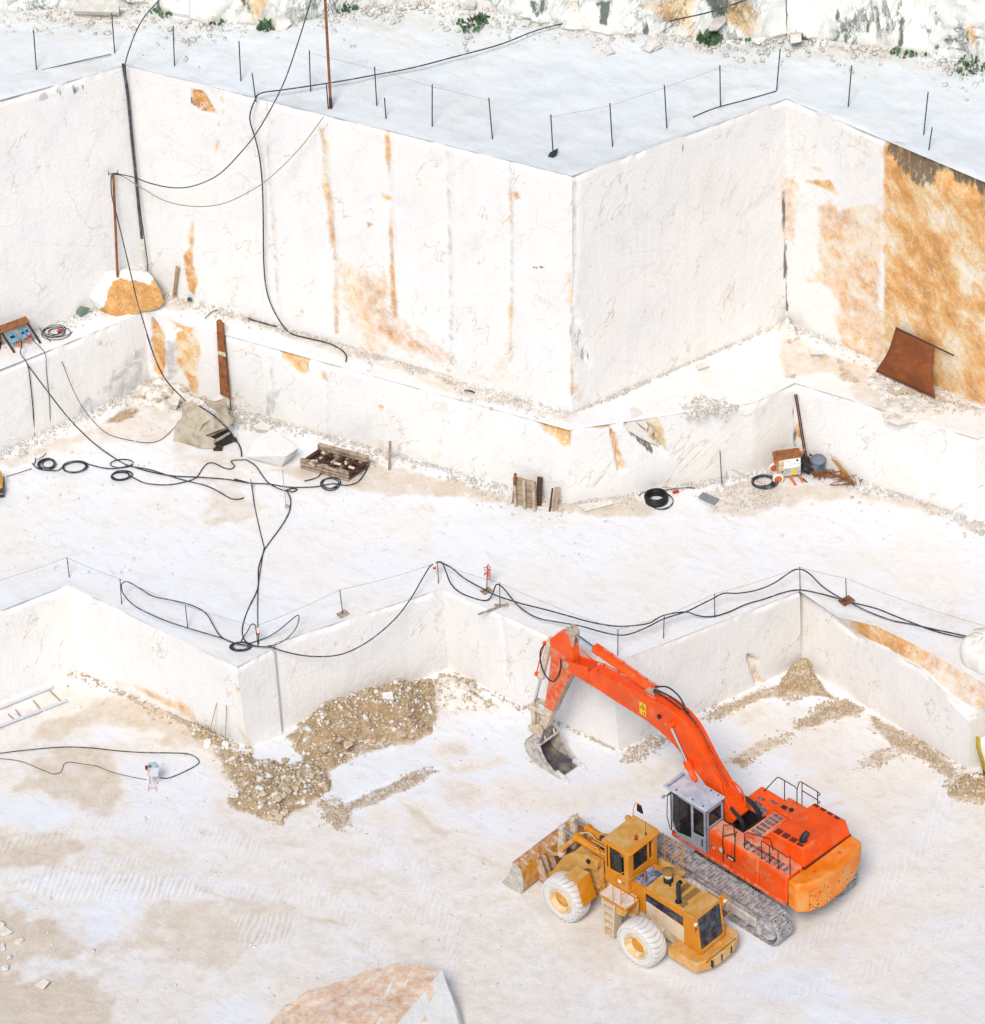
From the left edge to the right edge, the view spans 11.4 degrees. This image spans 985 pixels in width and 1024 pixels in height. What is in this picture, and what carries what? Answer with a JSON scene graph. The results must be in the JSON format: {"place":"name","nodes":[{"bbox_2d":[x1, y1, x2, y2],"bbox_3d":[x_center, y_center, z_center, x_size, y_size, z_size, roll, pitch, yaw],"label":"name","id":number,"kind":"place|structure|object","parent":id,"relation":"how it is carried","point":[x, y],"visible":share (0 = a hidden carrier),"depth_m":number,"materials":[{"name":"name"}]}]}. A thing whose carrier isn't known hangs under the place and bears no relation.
{"place":"outdoors","nodes":[
{"label":"outdoors","id":0,"kind":"place"},
{"bbox_2d":[121,581,228,641],"bbox_3d":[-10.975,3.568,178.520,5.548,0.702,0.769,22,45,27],"label":"cable","id":1,"kind":"object","parent":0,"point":[179,602],"visible":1,"depth_m":178.90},
{"bbox_2d":[0,595,984,1023],"bbox_3d":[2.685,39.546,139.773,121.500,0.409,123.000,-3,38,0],"label":"pit floor","id":2,"kind":"structure","parent":0,"point":[852,961],"depth_m":173.53,"materials":[{"name":"stone"}]},
{"bbox_2d":[0,926,12,936],"bbox_3d":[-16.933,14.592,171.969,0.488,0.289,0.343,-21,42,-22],"label":"stone","id":3,"kind":"object","parent":2,"relation":"on","point":[5,931],"visible":1,"depth_m":171.87,"materials":[{"name":"white stone"}]},
{"bbox_2d":[0,685,66,726],"bbox_3d":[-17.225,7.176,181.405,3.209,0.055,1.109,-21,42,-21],"label":"ladder","id":4,"kind":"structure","parent":2,"relation":"on","point":[33,712],"depth_m":181.48,"materials":[{"name":"metal"}]},
{"bbox_2d":[0,758,145,779],"bbox_3d":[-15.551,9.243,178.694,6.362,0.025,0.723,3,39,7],"label":"cable","id":5,"kind":"object","parent":2,"relation":"on","point":[68,762],"visible":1,"depth_m":178.72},
{"bbox_2d":[0,746,199,778],"bbox_3d":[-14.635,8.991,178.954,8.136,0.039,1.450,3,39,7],"label":"cable","id":6,"kind":"object","parent":2,"relation":"on","point":[114,750],"visible":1,"depth_m":179.30,"materials":[{"name":"rubber"}]},
{"bbox_2d":[145,762,158,790],"bbox_3d":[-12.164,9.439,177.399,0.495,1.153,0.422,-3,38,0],"label":"switch box","id":7,"kind":"object","parent":2,"relation":"on","point":[153,767],"visible":1,"depth_m":177.13,"materials":[{"name":"white metal"}]},
{"bbox_2d":[187,723,331,821],"bbox_3d":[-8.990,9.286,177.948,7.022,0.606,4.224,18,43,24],"label":"dirt heap","id":8,"kind":"object","parent":2,"relation":"on","point":[243,807],"visible":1,"depth_m":176.99,"materials":[{"name":"gravel"}]},
{"bbox_2d":[293,678,435,770],"bbox_3d":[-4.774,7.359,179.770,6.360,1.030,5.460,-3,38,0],"label":"dirt heap","id":9,"kind":"object","parent":2,"relation":"on","point":[332,763],"visible":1,"depth_m":179.19,"materials":[{"name":"gravel"}]},
{"bbox_2d":[382,692,393,700],"bbox_3d":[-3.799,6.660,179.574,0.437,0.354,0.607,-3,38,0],"label":"stone","id":10,"kind":"object","parent":9,"relation":"on","point":[387,696],"visible":1,"depth_m":179.40,"materials":[{"name":"white stone"}]},
{"bbox_2d":[270,962,463,1023],"bbox_3d":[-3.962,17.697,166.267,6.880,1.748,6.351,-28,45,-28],"label":"boulder","id":11,"kind":"object","parent":2,"relation":"on","point":[399,993],"visible":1,"depth_m":166.93,"materials":[{"name":"white stone"}]},
{"bbox_2d":[66,669,670,831],"bbox_3d":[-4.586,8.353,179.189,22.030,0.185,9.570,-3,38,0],"label":"gravel","id":12,"kind":"structure","parent":2,"relation":"on","point":[656,743],"depth_m":178.25,"materials":[{"name":"gravel"}]},
{"bbox_2d":[432,674,499,714],"bbox_3d":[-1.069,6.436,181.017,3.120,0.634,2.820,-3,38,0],"label":"dust heap","id":13,"kind":"object","parent":2,"relation":"on","point":[453,704],"visible":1,"depth_m":180.60,"materials":[{"name":"white stone"}]},
{"bbox_2d":[189,657,984,825],"bbox_3d":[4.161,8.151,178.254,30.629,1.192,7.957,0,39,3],"label":"gravel","id":14,"kind":"structure","parent":2,"relation":"on","point":[292,767],"depth_m":178.66,"materials":[{"name":"gravel"}]},
{"bbox_2d":[502,802,738,972],"bbox_3d":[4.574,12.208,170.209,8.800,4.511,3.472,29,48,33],"label":"wheel loader","id":15,"kind":"object","parent":2,"relation":"on","point":[622,870],"visible":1,"depth_m":169.38,"materials":[{"name":"metal"}]},
{"bbox_2d":[524,624,860,945],"bbox_3d":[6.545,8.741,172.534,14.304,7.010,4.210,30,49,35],"label":"excavator","id":16,"kind":"object","parent":2,"relation":"on","point":[794,855],"visible":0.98,"depth_m":170.87,"materials":[{"name":"metal"}]},
{"bbox_2d":[779,658,823,696],"bbox_3d":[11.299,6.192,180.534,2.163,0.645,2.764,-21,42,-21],"label":"dirt heap","id":17,"kind":"object","parent":2,"relation":"on","point":[784,686],"visible":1,"depth_m":180.44,"materials":[{"name":"gravel"}]},
{"bbox_2d":[701,657,965,789],"bbox_3d":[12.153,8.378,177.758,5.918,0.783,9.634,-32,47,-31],"label":"gravel","id":18,"kind":"structure","parent":2,"relation":"on","point":[848,707],"depth_m":179.19,"materials":[{"name":"gravel"}]},
{"bbox_2d":[947,775,984,803],"bbox_3d":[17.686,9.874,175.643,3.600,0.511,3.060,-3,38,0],"label":"dirt heap","id":19,"kind":"object","parent":2,"relation":"on","point":[956,795],"visible":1,"depth_m":175.61,"materials":[{"name":"gravel"}]},
{"bbox_2d":[976,736,984,774],"bbox_3d":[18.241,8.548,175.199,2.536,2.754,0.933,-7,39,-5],"label":"yellow sheet","id":20,"kind":"object","parent":2,"relation":"on","point":[980,744],"visible":1,"depth_m":174.44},
{"bbox_2d":[0,66,984,412],"bbox_3d":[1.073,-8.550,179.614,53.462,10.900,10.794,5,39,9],"label":"rock face","id":21,"kind":"object","parent":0,"point":[564,292],"visible":1,"depth_m":181.09},
{"bbox_2d":[122,63,142,238],"bbox_3d":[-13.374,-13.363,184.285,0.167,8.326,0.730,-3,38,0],"label":"drain pipe","id":22,"kind":"object","parent":21,"relation":"attached to","point":[138,208],"visible":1,"depth_m":184.23,"materials":[{"name":"plastic"}]},
{"bbox_2d":[0,390,984,683],"bbox_3d":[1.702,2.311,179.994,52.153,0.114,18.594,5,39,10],"label":"quarry floor","id":23,"kind":"structure","parent":0,"point":[922,562],"depth_m":181.38,"materials":[{"name":"stone"}]},
{"bbox_2d":[0,471,4,496],"bbox_3d":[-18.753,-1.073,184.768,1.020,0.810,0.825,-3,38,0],"label":"yellow machine","id":24,"kind":"object","parent":23,"relation":"on","point":[2,485],"visible":1,"depth_m":184.65,"materials":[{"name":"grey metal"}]},
{"bbox_2d":[37,458,56,469],"bbox_3d":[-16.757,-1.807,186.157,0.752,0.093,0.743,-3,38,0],"label":"cable coil","id":25,"kind":"object","parent":23,"relation":"on","point":[43,460],"visible":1,"depth_m":186.11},
{"bbox_2d":[62,460,87,472],"bbox_3d":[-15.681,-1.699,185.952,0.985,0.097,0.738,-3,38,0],"label":"cable coil","id":26,"kind":"object","parent":23,"relation":"on","point":[78,461],"visible":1,"depth_m":185.98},
{"bbox_2d":[39,327,179,442],"bbox_3d":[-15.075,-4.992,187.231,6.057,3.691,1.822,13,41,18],"label":"cable","id":27,"kind":"object","parent":23,"relation":"on","point":[94,422],"visible":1,"depth_m":187.09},
{"bbox_2d":[110,470,132,480],"bbox_3d":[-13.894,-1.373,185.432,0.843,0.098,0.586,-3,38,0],"label":"cable coil","id":28,"kind":"object","parent":23,"relation":"on","point":[120,471],"visible":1,"depth_m":185.41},
{"bbox_2d":[27,364,243,499],"bbox_3d":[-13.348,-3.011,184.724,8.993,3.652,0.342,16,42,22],"label":"cable","id":29,"kind":"object","parent":23,"relation":"on","point":[114,457],"visible":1,"depth_m":185.57,"materials":[{"name":"rubber"}]},
{"bbox_2d":[123,379,204,409],"bbox_3d":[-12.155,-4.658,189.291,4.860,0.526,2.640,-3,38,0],"label":"gravel heap","id":30,"kind":"object","parent":23,"relation":"on","point":[160,405],"visible":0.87,"depth_m":189.03,"materials":[{"name":"gravel"}]},
{"bbox_2d":[167,396,179,408],"bbox_3d":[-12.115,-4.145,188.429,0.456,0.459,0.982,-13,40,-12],"label":"stone","id":31,"kind":"object","parent":30,"relation":"on","point":[172,402],"visible":1,"depth_m":188.22,"materials":[{"name":"white stone"}]},
{"bbox_2d":[173,398,236,450],"bbox_3d":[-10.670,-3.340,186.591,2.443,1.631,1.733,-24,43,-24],"label":"covered machine","id":32,"kind":"object","parent":23,"relation":"on","point":[197,426],"visible":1,"depth_m":186.47,"materials":[{"name":"fabric"}]},
{"bbox_2d":[199,405,241,456],"bbox_3d":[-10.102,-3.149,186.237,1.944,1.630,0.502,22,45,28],"label":"cable","id":33,"kind":"object","parent":32,"relation":"on","point":[223,424],"visible":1,"depth_m":186.02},
{"bbox_2d":[132,459,286,490],"bbox_3d":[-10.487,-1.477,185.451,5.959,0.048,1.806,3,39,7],"label":"cable","id":34,"kind":"object","parent":23,"relation":"on","point":[218,465],"visible":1,"depth_m":185.27,"materials":[{"name":"rubber"}]},
{"bbox_2d":[216,319,230,409],"bbox_3d":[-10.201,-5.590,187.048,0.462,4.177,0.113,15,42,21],"label":"saw bar","id":35,"kind":"object","parent":23,"relation":"on","point":[223,371],"visible":1,"depth_m":186.98,"materials":[{"name":"metal"}]},
{"bbox_2d":[229,641,251,651],"bbox_3d":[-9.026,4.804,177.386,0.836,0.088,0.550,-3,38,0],"label":"cable coil","id":36,"kind":"object","parent":23,"relation":"on","point":[232,648],"visible":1,"depth_m":177.29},
{"bbox_2d":[131,465,367,487],"bbox_3d":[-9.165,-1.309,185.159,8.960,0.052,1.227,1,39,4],"label":"cable","id":37,"kind":"object","parent":23,"relation":"on","point":[238,480],"visible":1,"depth_m":184.97,"materials":[{"name":"rubber"}]},
{"bbox_2d":[251,481,264,643],"bbox_3d":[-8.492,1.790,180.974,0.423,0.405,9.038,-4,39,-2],"label":"cable","id":38,"kind":"object","parent":23,"relation":"on","point":[262,556],"visible":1,"depth_m":181.83,"materials":[{"name":"rubber"}]},
{"bbox_2d":[253,421,271,432],"bbox_3d":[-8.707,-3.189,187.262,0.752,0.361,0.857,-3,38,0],"label":"stone","id":39,"kind":"object","parent":23,"relation":"on","point":[262,427],"visible":1,"depth_m":187.05,"materials":[{"name":"white stone"}]},
{"bbox_2d":[242,488,297,645],"bbox_3d":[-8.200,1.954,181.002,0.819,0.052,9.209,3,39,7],"label":"cable","id":40,"kind":"object","parent":23,"relation":"on","point":[289,489],"visible":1,"depth_m":181.63,"materials":[{"name":"rubber"}]},
{"bbox_2d":[245,429,297,466],"bbox_3d":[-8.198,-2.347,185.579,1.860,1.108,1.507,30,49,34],"label":"marble block","id":41,"kind":"object","parent":23,"relation":"on","point":[272,446],"depth_m":185.29,"materials":[{"name":"stone"}]},
{"bbox_2d":[251,615,299,646],"bbox_3d":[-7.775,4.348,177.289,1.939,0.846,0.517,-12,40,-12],"label":"cable","id":42,"kind":"object","parent":23,"relation":"on","point":[278,630],"visible":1,"depth_m":177.38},
{"bbox_2d":[320,477,340,490],"bbox_3d":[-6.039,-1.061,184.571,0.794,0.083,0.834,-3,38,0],"label":"cable coil","id":43,"kind":"object","parent":23,"relation":"on","point":[324,487],"visible":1,"depth_m":184.51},
{"bbox_2d":[300,443,369,480],"bbox_3d":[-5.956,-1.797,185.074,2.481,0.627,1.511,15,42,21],"label":"timber stack","id":44,"kind":"object","parent":23,"relation":"on","point":[357,462],"visible":1,"depth_m":185.15,"materials":[{"name":"wood"}]},
{"bbox_2d":[336,590,349,617],"bbox_3d":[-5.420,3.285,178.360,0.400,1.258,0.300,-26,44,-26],"label":"fence post","id":45,"kind":"object","parent":23,"relation":"on","point":[342,613],"visible":1,"depth_m":178.61,"materials":[{"name":"grey wood"}]},
{"bbox_2d":[2,557,984,629],"bbox_3d":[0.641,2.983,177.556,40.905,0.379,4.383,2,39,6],"label":"rope","id":46,"kind":"object","parent":45,"relation":"attached to","point":[493,581],"visible":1,"depth_m":177.57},
{"bbox_2d":[269,562,437,656],"bbox_3d":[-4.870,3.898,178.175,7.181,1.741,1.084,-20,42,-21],"label":"cable","id":47,"kind":"object","parent":23,"relation":"on","point":[371,638],"visible":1,"depth_m":178.31,"materials":[{"name":"rubber"}]},
{"bbox_2d":[480,564,492,594],"bbox_3d":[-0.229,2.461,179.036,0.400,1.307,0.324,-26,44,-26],"label":"marker post","id":48,"kind":"object","parent":23,"relation":"on","point":[488,588],"visible":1,"depth_m":179.09,"materials":[{"name":"metal"}]},
{"bbox_2d":[0,376,984,542],"bbox_3d":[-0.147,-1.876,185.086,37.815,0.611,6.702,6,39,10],"label":"gravel","id":49,"kind":"structure","parent":23,"relation":"on","point":[270,420],"depth_m":184.52,"materials":[{"name":"gravel"}]},
{"bbox_2d":[2,402,984,1008],"bbox_3d":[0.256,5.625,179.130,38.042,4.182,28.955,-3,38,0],"label":"gravel","id":50,"kind":"structure","parent":23,"relation":"on","point":[434,738],"depth_m":177.04,"materials":[{"name":"gravel"}]},
{"bbox_2d":[513,477,536,510],"bbox_3d":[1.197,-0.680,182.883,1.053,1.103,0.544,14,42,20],"label":"pallet","id":51,"kind":"object","parent":23,"relation":"on","point":[525,499],"visible":1,"depth_m":182.90,"materials":[{"name":"grey wood"}]},
{"bbox_2d":[536,476,542,505],"bbox_3d":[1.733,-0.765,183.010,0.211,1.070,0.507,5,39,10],"label":"bar","id":52,"kind":"object","parent":23,"relation":"on","point":[539,489],"visible":1,"depth_m":182.99,"materials":[{"name":"metal"}]},
{"bbox_2d":[552,487,559,511],"bbox_3d":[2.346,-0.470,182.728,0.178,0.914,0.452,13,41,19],"label":"plank","id":53,"kind":"object","parent":23,"relation":"on","point":[556,497],"visible":1,"depth_m":182.70,"materials":[{"name":"brown wood"}]},
{"bbox_2d":[576,500,613,511],"bbox_3d":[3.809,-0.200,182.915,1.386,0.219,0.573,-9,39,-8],"label":"stone","id":54,"kind":"object","parent":23,"relation":"on","point":[586,507],"visible":1,"depth_m":182.83,"materials":[{"name":"white stone"}]},
{"bbox_2d":[644,488,667,507],"bbox_3d":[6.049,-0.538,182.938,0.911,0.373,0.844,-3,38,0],"label":"cable coil","id":55,"kind":"object","parent":23,"relation":"on","point":[660,492],"visible":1,"depth_m":182.79,"materials":[{"name":"black rubber"}]},
{"bbox_2d":[437,561,965,636],"bbox_3d":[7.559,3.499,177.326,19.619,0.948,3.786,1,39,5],"label":"cable","id":56,"kind":"object","parent":23,"relation":"on","point":[695,606],"visible":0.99,"depth_m":177.37,"materials":[{"name":"rubber"}]},
{"bbox_2d":[443,563,963,637],"bbox_3d":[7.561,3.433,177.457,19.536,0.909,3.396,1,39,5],"label":"cable","id":57,"kind":"object","parent":23,"relation":"on","point":[692,613],"visible":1,"depth_m":177.65,"materials":[{"name":"rubber"}]},
{"bbox_2d":[698,492,718,504],"bbox_3d":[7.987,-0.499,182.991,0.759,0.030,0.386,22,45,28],"label":"metal sheet","id":58,"kind":"object","parent":23,"relation":"on","point":[711,499],"visible":1,"depth_m":182.98,"materials":[{"name":"grey metal"}]},
{"bbox_2d":[751,474,777,488],"bbox_3d":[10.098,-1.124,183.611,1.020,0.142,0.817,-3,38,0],"label":"cable coil","id":59,"kind":"object","parent":23,"relation":"on","point":[772,484],"visible":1,"depth_m":183.46,"materials":[{"name":"rubber"}]},
{"bbox_2d":[768,448,805,484],"bbox_3d":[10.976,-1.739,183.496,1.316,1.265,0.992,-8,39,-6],"label":"welding cart","id":60,"kind":"object","parent":23,"relation":"on","point":[787,462],"visible":1,"depth_m":183.39,"materials":[{"name":"beige paint"}]},
{"bbox_2d":[794,395,807,474],"bbox_3d":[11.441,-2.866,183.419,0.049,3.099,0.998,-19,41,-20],"label":"steel bar","id":61,"kind":"object","parent":23,"relation":"on","point":[800,431],"visible":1,"depth_m":183.34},
{"bbox_2d":[796,394,809,474],"bbox_3d":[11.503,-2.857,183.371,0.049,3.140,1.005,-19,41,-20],"label":"steel bar","id":62,"kind":"object","parent":23,"relation":"on","point":[802,431],"visible":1,"depth_m":183.28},
{"bbox_2d":[801,453,813,472],"bbox_3d":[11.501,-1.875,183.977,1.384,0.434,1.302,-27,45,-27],"label":"wire tangle","id":63,"kind":"object","parent":23,"relation":"on","point":[808,468],"visible":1,"depth_m":183.82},
{"bbox_2d":[810,454,825,476],"bbox_3d":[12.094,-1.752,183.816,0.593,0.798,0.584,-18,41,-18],"label":"bucket","id":64,"kind":"object","parent":23,"relation":"on","point":[818,461],"visible":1,"depth_m":183.60,"materials":[{"name":"blue paint"}]},
{"bbox_2d":[811,468,861,486],"bbox_3d":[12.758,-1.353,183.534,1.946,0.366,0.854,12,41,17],"label":"wire tangle","id":65,"kind":"object","parent":23,"relation":"on","point":[840,476],"visible":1,"depth_m":183.57,"materials":[{"name":"metal"}]},
{"bbox_2d":[838,578,854,605],"bbox_3d":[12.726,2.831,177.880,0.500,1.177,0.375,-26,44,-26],"label":"fence post","id":66,"kind":"object","parent":23,"relation":"on","point":[848,598],"visible":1,"depth_m":178.11,"materials":[{"name":"metal"}]},
{"bbox_2d":[960,628,984,674],"bbox_3d":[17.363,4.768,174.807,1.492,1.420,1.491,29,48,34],"label":"bag","id":67,"kind":"object","parent":23,"relation":"on","point":[972,648],"visible":1,"depth_m":174.47,"materials":[{"name":"fabric"}]},
{"bbox_3d":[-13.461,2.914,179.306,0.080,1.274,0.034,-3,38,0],"label":"fence post","id":68,"kind":"object","parent":23,"relation":"on","visible":0},
{"bbox_2d":[121,584,273,647],"bbox_3d":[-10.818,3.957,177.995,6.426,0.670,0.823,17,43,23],"label":"cable","id":69,"kind":"object","parent":68,"relation":"attached to","point":[191,628],"visible":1,"depth_m":177.69,"materials":[{"name":"rubber"}]},
{"bbox_2d":[0,1,984,181],"bbox_3d":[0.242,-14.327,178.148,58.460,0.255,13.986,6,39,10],"label":"plateau floor","id":70,"kind":"structure","parent":0,"point":[529,86],"depth_m":179.84,"materials":[{"name":"stone"}]},
{"bbox_2d":[73,2,118,15],"bbox_3d":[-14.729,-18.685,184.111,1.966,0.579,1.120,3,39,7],"label":"marble block","id":71,"kind":"object","parent":70,"relation":"on","point":[91,9],"depth_m":183.75,"materials":[{"name":"stone"}]},
{"bbox_2d":[256,17,274,32],"bbox_3d":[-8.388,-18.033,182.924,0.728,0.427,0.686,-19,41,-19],"label":"grass tuft","id":72,"kind":"object","parent":70,"relation":"on","point":[264,24],"visible":1,"depth_m":182.88,"materials":[{"name":"green plant"}]},
{"bbox_2d":[271,15,290,30],"bbox_3d":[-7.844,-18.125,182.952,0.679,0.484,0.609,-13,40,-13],"label":"stone","id":73,"kind":"object","parent":70,"relation":"on","point":[279,23],"visible":1,"depth_m":182.78,"materials":[{"name":"white stone"}]},
{"bbox_2d":[324,0,332,108],"bbox_3d":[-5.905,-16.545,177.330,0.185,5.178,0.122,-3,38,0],"label":"steel pole","id":74,"kind":"object","parent":70,"relation":"on","point":[328,56],"visible":1,"depth_m":177.41,"materials":[{"name":"metal"}]},
{"bbox_2d":[458,0,476,9],"bbox_3d":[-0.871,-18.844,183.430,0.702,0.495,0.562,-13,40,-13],"label":"stone","id":75,"kind":"object","parent":70,"relation":"on","point":[467,4],"visible":1,"depth_m":183.33,"materials":[{"name":"white stone"}]},
{"bbox_2d":[456,17,483,32],"bbox_3d":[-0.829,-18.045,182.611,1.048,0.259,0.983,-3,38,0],"label":"grass tuft","id":76,"kind":"object","parent":70,"relation":"on","point":[469,25],"visible":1,"depth_m":182.60,"materials":[{"name":"green plant"}]},
{"bbox_2d":[467,11,489,24],"bbox_3d":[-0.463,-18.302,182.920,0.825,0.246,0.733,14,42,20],"label":"grass tuft","id":77,"kind":"object","parent":70,"relation":"on","point":[484,16],"visible":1,"depth_m":182.91,"materials":[{"name":"green plant"}]},
{"bbox_2d":[0,0,984,101],"bbox_3d":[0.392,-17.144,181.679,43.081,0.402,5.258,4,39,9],"label":"gravel","id":78,"kind":"structure","parent":70,"relation":"on","point":[664,41],"depth_m":182.54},
{"bbox_2d":[256,0,746,95],"bbox_3d":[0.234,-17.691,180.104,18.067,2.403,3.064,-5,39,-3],"label":"cable","id":79,"kind":"object","parent":70,"relation":"on","point":[475,51],"visible":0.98,"depth_m":180.05,"materials":[{"name":"rubber"}]},
{"bbox_2d":[643,38,661,51],"bbox_3d":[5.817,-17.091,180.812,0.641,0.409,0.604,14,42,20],"label":"stone","id":80,"kind":"object","parent":70,"relation":"on","point":[650,44],"visible":1,"depth_m":180.66,"materials":[{"name":"white stone"}]},
{"bbox_2d":[696,28,722,46],"bbox_3d":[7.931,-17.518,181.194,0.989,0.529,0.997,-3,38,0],"label":"grass tuft","id":81,"kind":"object","parent":70,"relation":"on","point":[711,38],"visible":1,"depth_m":181.11,"materials":[{"name":"green plant"}]},
{"bbox_2d":[890,46,926,58],"bbox_3d":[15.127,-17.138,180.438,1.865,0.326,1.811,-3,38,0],"label":"grass tuft","id":82,"kind":"object","parent":70,"relation":"on","point":[892,50],"visible":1,"depth_m":180.02,"materials":[{"name":"green plant"}]},
{"bbox_2d":[954,60,977,75],"bbox_3d":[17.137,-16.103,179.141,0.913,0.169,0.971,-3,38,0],"label":"grass tuft","id":83,"kind":"object","parent":70,"relation":"on","point":[966,65],"visible":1,"depth_m":179.15,"materials":[{"name":"green plant"}]},
{"bbox_2d":[960,54,984,71],"bbox_3d":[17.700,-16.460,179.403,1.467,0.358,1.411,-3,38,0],"label":"grass tuft","id":84,"kind":"object","parent":70,"relation":"on","point":[976,60],"visible":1,"depth_m":179.36,"materials":[{"name":"green plant"}]},
{"bbox_2d":[0,585,984,769],"bbox_3d":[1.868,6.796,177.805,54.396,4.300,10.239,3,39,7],"label":"pit face","id":85,"kind":"object","parent":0,"point":[53,635],"visible":0.95,"depth_m":179.38},
{"bbox_2d":[0,313,984,519],"bbox_3d":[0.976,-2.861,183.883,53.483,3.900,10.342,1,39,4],"label":"bench face","id":86,"kind":"object","parent":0,"point":[936,466],"visible":1,"depth_m":183.67},
{"bbox_2d":[20,339,35,463],"bbox_3d":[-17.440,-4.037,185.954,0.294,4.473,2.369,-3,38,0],"label":"cable","id":87,"kind":"object","parent":86,"relation":"hanging from","point":[30,388],"visible":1,"depth_m":186.21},
{"bbox_2d":[630,408,648,429],"bbox_3d":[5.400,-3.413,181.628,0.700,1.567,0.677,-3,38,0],"label":"stone","id":88,"kind":"object","parent":86,"relation":"on","point":[635,413],"visible":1,"depth_m":181.18,"materials":[{"name":"white stone"}]},
{"bbox_2d":[626,421,657,445],"bbox_3d":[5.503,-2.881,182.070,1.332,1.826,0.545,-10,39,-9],"label":"stone","id":89,"kind":"object","parent":86,"relation":"on","point":[635,428],"visible":1,"depth_m":181.61,"materials":[{"name":"white stone"}]},
{"bbox_2d":[0,292,984,438],"bbox_3d":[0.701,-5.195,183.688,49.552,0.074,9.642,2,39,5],"label":"rock ledge","id":90,"kind":"object","parent":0,"point":[761,366],"visible":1,"depth_m":183.19,"materials":[{"name":"stone"}]},
{"bbox_2d":[0,316,41,352],"bbox_3d":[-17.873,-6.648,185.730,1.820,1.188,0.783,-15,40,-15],"label":"control stand","id":91,"kind":"object","parent":90,"relation":"on","point":[14,332],"visible":1,"depth_m":185.47,"materials":[{"name":"metal"}]},
{"bbox_2d":[41,324,72,339],"bbox_3d":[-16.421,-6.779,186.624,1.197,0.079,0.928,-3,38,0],"label":"cable coil","id":92,"kind":"object","parent":90,"relation":"on","point":[44,329],"visible":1,"depth_m":186.59,"materials":[{"name":"rubber"}]},
{"bbox_2d":[90,264,163,315],"bbox_3d":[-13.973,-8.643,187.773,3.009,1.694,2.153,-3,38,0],"label":"boulder","id":93,"kind":"object","parent":90,"relation":"on","point":[112,294],"visible":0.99,"depth_m":187.21,"materials":[{"name":"orange stone"}]},
{"bbox_2d":[108,170,118,277],"bbox_3d":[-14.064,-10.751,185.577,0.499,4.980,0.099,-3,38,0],"label":"rusty pole","id":94,"kind":"object","parent":93,"relation":"on","point":[115,228],"visible":1,"depth_m":185.55,"materials":[{"name":"metal"}]},
{"bbox_2d":[110,175,185,400],"bbox_3d":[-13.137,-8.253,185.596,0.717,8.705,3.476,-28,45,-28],"label":"cable","id":95,"kind":"object","parent":94,"relation":"hanging from","point":[135,293],"visible":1,"depth_m":185.60,"materials":[{"name":"rubber"}]},
{"bbox_2d":[114,0,311,187],"bbox_3d":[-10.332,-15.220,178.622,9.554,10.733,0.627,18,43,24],"label":"cable","id":96,"kind":"object","parent":94,"relation":"attached to","point":[255,133],"visible":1,"depth_m":178.74,"materials":[{"name":"rubber"}]},
{"bbox_2d":[115,117,323,206],"bbox_3d":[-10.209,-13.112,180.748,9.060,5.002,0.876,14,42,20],"label":"cable","id":97,"kind":"object","parent":94,"relation":"attached to","point":[235,198],"visible":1,"depth_m":181.30,"materials":[{"name":"rubber"}]},
{"bbox_2d":[172,265,178,297],"bbox_3d":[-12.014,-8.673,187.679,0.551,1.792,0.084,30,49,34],"label":"plank","id":98,"kind":"object","parent":90,"relation":"on","point":[175,280],"visible":1,"depth_m":187.56,"materials":[{"name":"brown wood"}]},
{"bbox_2d":[249,96,346,361],"bbox_3d":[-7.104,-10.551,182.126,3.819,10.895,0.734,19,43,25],"label":"cable","id":99,"kind":"object","parent":90,"relation":"on","point":[263,242],"visible":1,"depth_m":183.97,"materials":[{"name":"rubber"}]},
{"bbox_2d":[1,290,981,421],"bbox_3d":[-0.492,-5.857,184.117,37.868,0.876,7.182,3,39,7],"label":"gravel","id":100,"kind":"structure","parent":90,"relation":"on","point":[624,392],"depth_m":182.66,"materials":[{"name":"gravel"}]},
{"bbox_2d":[774,318,799,340],"bbox_3d":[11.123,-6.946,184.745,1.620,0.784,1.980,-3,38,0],"label":"gravel heap","id":101,"kind":"object","parent":90,"relation":"on","point":[782,331],"visible":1,"depth_m":184.56,"materials":[{"name":"gravel"}]},
{"bbox_2d":[809,349,824,355],"bbox_3d":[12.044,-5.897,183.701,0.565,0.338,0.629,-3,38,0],"label":"stone","id":102,"kind":"object","parent":90,"relation":"on","point":[816,352],"visible":1,"depth_m":183.50,"materials":[{"name":"white stone"}]},
{"bbox_2d":[866,367,984,425],"bbox_3d":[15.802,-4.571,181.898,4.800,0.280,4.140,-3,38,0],"label":"gravel heap","id":103,"kind":"object","parent":90,"relation":"on","point":[898,421],"visible":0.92,"depth_m":180.99,"materials":[{"name":"gravel"}]},
{"bbox_2d":[876,327,953,397],"bbox_3d":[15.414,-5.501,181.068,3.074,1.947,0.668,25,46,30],"label":"rusty plate","id":104,"kind":"object","parent":103,"relation":"on","point":[908,359],"visible":1,"depth_m":181.11,"materials":[{"name":"metal"}]},
{"bbox_2d":[0,0,984,63],"bbox_3d":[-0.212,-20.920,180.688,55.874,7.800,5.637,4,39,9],"label":"weathered cliff","id":105,"kind":"structure","parent":0,"point":[953,29],"depth_m":180.97,"materials":[{"name":"stone"}]},
{"bbox_2d":[708,16,725,31],"bbox_3d":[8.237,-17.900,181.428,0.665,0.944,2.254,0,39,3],"label":"stone","id":106,"kind":"object","parent":105,"relation":"on","point":[716,23],"visible":1,"depth_m":180.61,"materials":[{"name":"white stone"}]},
{"bbox_2d":[790,32,800,43],"bbox_3d":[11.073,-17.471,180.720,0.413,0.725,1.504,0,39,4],"label":"stone","id":107,"kind":"object","parent":105,"relation":"on","point":[795,37],"visible":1,"depth_m":180.09,"materials":[{"name":"white stone"}]},
{"bbox_2d":[801,592,984,715],"bbox_3d":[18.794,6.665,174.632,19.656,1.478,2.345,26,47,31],"label":"broken slope","id":108,"kind":"structure","parent":0,"point":[965,690],"depth_m":175.78,"materials":[{"name":"stone"}]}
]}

